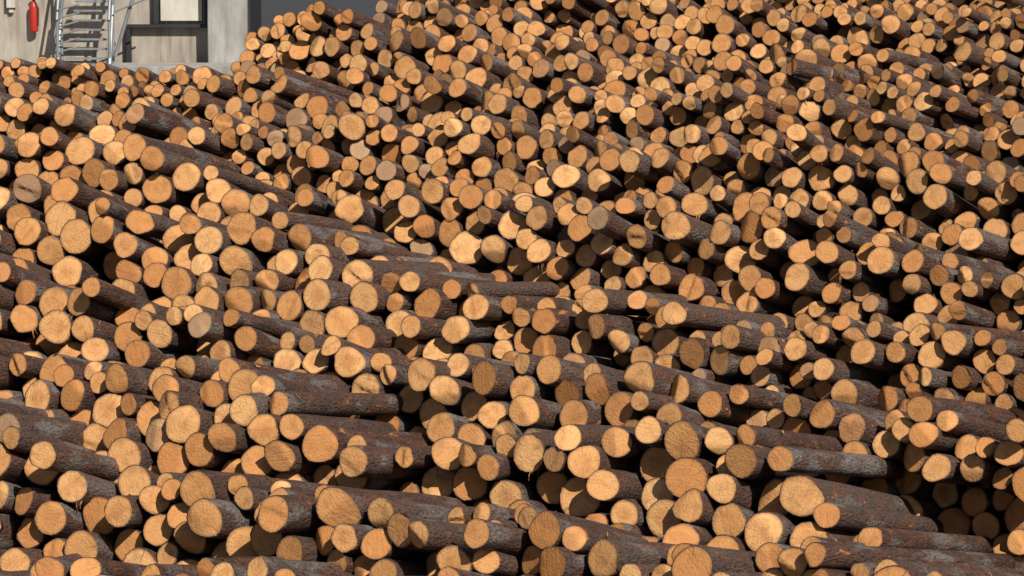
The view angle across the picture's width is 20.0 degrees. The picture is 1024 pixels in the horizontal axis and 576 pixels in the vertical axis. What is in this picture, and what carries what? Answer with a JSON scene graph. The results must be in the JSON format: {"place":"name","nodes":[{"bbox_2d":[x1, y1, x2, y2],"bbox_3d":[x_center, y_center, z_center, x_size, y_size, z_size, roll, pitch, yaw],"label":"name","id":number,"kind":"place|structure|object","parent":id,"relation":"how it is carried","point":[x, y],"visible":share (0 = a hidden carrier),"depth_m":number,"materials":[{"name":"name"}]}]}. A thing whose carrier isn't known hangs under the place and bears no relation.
{"place":"outdoors","nodes":[
{"label":"outdoors","id":0,"kind":"place"},
{"bbox_2d":[261,0,396,27],"bbox_3d":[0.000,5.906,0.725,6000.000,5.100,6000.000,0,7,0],"label":"ground","id":1,"kind":"structure","parent":0,"point":[271,10],"depth_m":132.57,"materials":[{"name":"concrete"}]},
{"bbox_2d":[0,0,60,62],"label":"wall","id":2,"kind":"structure","parent":1,"relation":"on","point":[19,39],"depth_m":59.80,"materials":[{"name":"concrete"}]},
{"bbox_2d":[6,0,15,12],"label":"wall lamp","id":3,"kind":"object","parent":2,"relation":"attached to","point":[11,5],"visible":1,"depth_m":59.59,"materials":[{"name":"white paint"}]},
{"bbox_2d":[29,0,38,31],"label":"fire extinguisher","id":4,"kind":"object","parent":2,"relation":"attached to","point":[33,16],"visible":1,"depth_m":59.55,"materials":[{"name":"red paint"}]},
{"bbox_2d":[35,63,234,75],"bbox_3d":[-11.800,-2.948,59.127,12.400,3.200,1.690,0,7,0],"label":"loading dock","id":5,"kind":"object","parent":1,"relation":"on","point":[159,68],"depth_m":58.11,"materials":[{"name":"concrete"}]},
{"bbox_2d":[51,0,144,64],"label":"steel staircase","id":6,"kind":"structure","parent":5,"relation":"on","point":[113,51],"depth_m":59.01,"materials":[{"name":"silver metal"}]},
{"bbox_2d":[63,0,207,62],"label":"wall","id":7,"kind":"structure","parent":1,"relation":"on","point":[169,45],"depth_m":60.31,"materials":[{"name":"concrete"}]},
{"bbox_2d":[125,0,207,62],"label":"steel frame","id":8,"kind":"object","parent":7,"relation":"attached to","point":[156,15],"visible":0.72,"depth_m":60.09,"materials":[{"name":"black metal"}]},
{"bbox_2d":[160,0,202,20],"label":"wall panel","id":9,"kind":"structure","parent":7,"relation":"attached to","point":[180,10],"depth_m":60.13,"materials":[{"name":"white paint"}]},
{"bbox_2d":[207,0,247,62],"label":"pillar","id":10,"kind":"structure","parent":1,"relation":"on","point":[227,20],"depth_m":59.70,"materials":[{"name":"concrete"}]},
{"bbox_2d":[248,0,260,54],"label":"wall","id":11,"kind":"structure","parent":10,"relation":"attached to","point":[254,15],"depth_m":60.89,"materials":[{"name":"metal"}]},
{"bbox_2d":[0,0,1023,575],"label":"log pile","id":12,"kind":"object","parent":1,"relation":"on","point":[644,302],"visible":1,"depth_m":32.55,"materials":[{"name":"brown wood"}]},
{"bbox_2d":[31,5,1015,575],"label":"bark debris","id":13,"kind":"object","parent":12,"relation":"on","point":[537,269],"visible":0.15,"depth_m":31.64,"materials":[{"name":"brown wood"}]}
]}

